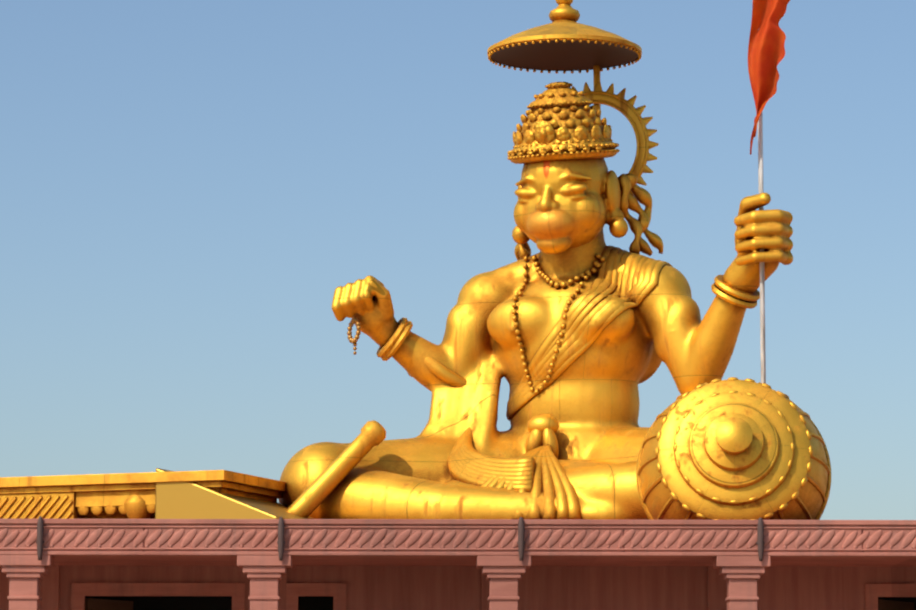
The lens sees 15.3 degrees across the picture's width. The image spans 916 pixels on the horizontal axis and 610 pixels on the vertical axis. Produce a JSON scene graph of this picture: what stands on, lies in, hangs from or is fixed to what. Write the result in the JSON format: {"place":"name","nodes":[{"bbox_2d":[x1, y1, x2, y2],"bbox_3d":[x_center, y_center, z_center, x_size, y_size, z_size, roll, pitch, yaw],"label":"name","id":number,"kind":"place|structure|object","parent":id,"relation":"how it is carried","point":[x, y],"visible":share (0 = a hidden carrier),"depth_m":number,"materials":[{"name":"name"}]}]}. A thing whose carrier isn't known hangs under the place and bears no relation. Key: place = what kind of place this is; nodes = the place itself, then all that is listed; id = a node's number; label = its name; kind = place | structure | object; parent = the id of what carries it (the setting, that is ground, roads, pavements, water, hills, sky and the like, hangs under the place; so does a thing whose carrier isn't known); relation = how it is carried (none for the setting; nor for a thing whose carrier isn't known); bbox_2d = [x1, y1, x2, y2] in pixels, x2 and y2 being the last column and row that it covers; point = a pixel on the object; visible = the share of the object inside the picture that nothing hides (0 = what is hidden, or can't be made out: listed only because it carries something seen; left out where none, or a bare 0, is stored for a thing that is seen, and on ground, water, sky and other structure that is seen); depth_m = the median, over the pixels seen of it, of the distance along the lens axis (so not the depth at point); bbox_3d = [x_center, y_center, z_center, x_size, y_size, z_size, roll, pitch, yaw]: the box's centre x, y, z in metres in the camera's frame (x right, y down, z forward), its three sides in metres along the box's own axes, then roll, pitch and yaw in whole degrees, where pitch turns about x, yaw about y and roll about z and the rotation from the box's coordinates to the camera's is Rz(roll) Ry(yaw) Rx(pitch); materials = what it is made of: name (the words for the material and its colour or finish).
{"place":"outdoors","nodes":[
{"label":"outdoors","id":0,"kind":"place"},
{"bbox_2d":[0,0,915,519],"label":"sky","id":1,"kind":"structure","parent":0,"point":[189,189],"materials":[{"name":"blue"}]},
{"bbox_2d":[86,596,915,609],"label":"window openings","id":2,"kind":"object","parent":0,"point":[210,602],"depth_m":67.41,"materials":[{"name":"black"}]},
{"label":"ground","id":3,"kind":"structure","parent":0,"visible":0},
{"bbox_2d":[0,555,770,609],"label":"columns","id":4,"kind":"structure","parent":3,"relation":"on","point":[25,574],"depth_m":60.52,"materials":[{"name":"pink stone"}]},
{"bbox_2d":[0,519,915,558],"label":"entablature beam","id":5,"kind":"structure","parent":4,"relation":"on","point":[457,553],"depth_m":60.59,"materials":[{"name":"pink stone"}]},
{"bbox_2d":[36,516,764,560],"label":"brackets","id":6,"kind":"object","parent":5,"relation":"attached to","point":[760,542],"visible":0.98,"depth_m":60.45,"materials":[{"name":"grey metal"}]},
{"bbox_2d":[0,525,915,550],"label":"beam frieze carving","id":7,"kind":"object","parent":5,"relation":"attached to","point":[496,538],"visible":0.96,"depth_m":60.58,"materials":[{"name":"pink stone"}]},
{"bbox_2d":[0,565,915,609],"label":"back wall","id":8,"kind":"structure","parent":3,"relation":"on","point":[597,587],"depth_m":64.09,"materials":[{"name":"red stone"}]},
{"bbox_2d":[54,557,915,566],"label":"beam","id":9,"kind":"structure","parent":8,"relation":"on","point":[470,562],"depth_m":63.06,"materials":[{"name":"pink stone"}]},
{"bbox_2d":[278,82,745,519],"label":"hanuman","id":10,"kind":"object","parent":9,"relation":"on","point":[588,400],"depth_m":69.13,"materials":[{"name":"gold metal"}]},
{"bbox_2d":[286,420,385,517],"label":"handle","id":11,"kind":"object","parent":10,"relation":"attached to","point":[308,501],"visible":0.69,"depth_m":67.61,"materials":[{"name":"gold metal"}]},
{"bbox_2d":[407,357,581,518],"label":"dhoti drapes","id":12,"kind":"object","parent":10,"relation":"attached to","point":[536,469],"visible":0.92,"depth_m":67.35,"materials":[{"name":"gold metal"}]},
{"bbox_2d":[512,253,605,394],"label":"bead necklaces","id":13,"kind":"object","parent":10,"relation":"hanging from","point":[547,278],"visible":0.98,"depth_m":69.49,"materials":[{"name":"gold metal"}]},
{"bbox_2d":[332,193,792,346],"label":"hands","id":14,"kind":"object","parent":10,"relation":"attached to","point":[366,301],"visible":0.94,"depth_m":67.81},
{"bbox_2d":[347,318,360,354],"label":"prayer beads","id":15,"kind":"object","parent":14,"relation":"attached to","point":[353,341],"visible":1,"depth_m":69.73,"materials":[{"name":"brown"}]},
{"bbox_2d":[487,0,641,118],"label":"ceremonial umbrella","id":16,"kind":"object","parent":10,"relation":"on","point":[564,41],"visible":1,"depth_m":71.45,"materials":[{"name":"gold metal"}]},
{"bbox_2d":[376,275,759,360],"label":"bracelets","id":17,"kind":"object","parent":10,"relation":"attached to","point":[721,288],"visible":0.75,"depth_m":68.19,"materials":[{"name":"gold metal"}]},
{"bbox_2d":[514,158,623,253],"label":"statue head","id":18,"kind":"object","parent":10,"relation":"attached to","point":[562,206],"visible":0.79,"depth_m":69.38},
{"bbox_2d":[512,173,663,260],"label":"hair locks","id":19,"kind":"object","parent":18,"relation":"attached to","point":[618,227],"visible":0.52,"depth_m":70.41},
{"bbox_2d":[506,245,672,419],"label":"sash","id":20,"kind":"object","parent":10,"relation":"on","point":[588,320],"visible":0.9,"depth_m":69.16,"materials":[{"name":"gold metal"}]},
{"bbox_2d":[572,81,658,194],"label":"halo","id":21,"kind":"object","parent":10,"relation":"attached to","point":[629,111],"visible":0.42,"depth_m":71.69,"materials":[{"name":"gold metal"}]},
{"bbox_2d":[636,377,830,519],"bbox_3d":[5.717,3.386,66.052,3.624,3.643,7.059,-3,-8,21],"label":"mace head","id":22,"kind":"object","parent":9,"relation":"on","point":[732,448],"visible":0.88,"depth_m":63.38,"materials":[{"name":"gold metal"}]},
{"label":"statue plinth","id":23,"kind":"object","parent":9,"relation":"on","visible":0},
{"bbox_2d":[0,470,285,518],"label":"platform","id":24,"kind":"structure","parent":23,"relation":"on","point":[114,496],"depth_m":66.85,"materials":[{"name":"gold metal"}]},
{"bbox_2d":[155,468,313,518],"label":"sloped side panel","id":25,"kind":"object","parent":23,"relation":"on","point":[182,500],"visible":0.31,"depth_m":65.90,"materials":[{"name":"gold metal"}]},
{"bbox_2d":[758,29,765,382],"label":"flag pole","id":26,"kind":"object","parent":23,"relation":"on","point":[761,264],"depth_m":67.55,"materials":[{"name":"silver metal"}]},
{"bbox_2d":[748,0,789,154],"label":"flag","id":27,"kind":"object","parent":26,"relation":"attached to","point":[766,50],"visible":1,"depth_m":67.99,"materials":[{"name":"fabric"}]},
{"bbox_2d":[71,583,915,609],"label":"window frames","id":28,"kind":"structure","parent":8,"relation":"attached to","point":[336,591],"depth_m":63.89,"materials":[{"name":"brown wood"}]},
{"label":"plinth floor","id":29,"kind":"structure","parent":0,"visible":0},
{"bbox_2d":[85,598,913,609],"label":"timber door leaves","id":30,"kind":"object","parent":29,"relation":"on","point":[97,604],"visible":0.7,"depth_m":64.79,"materials":[{"name":"brown wood"}]}
]}

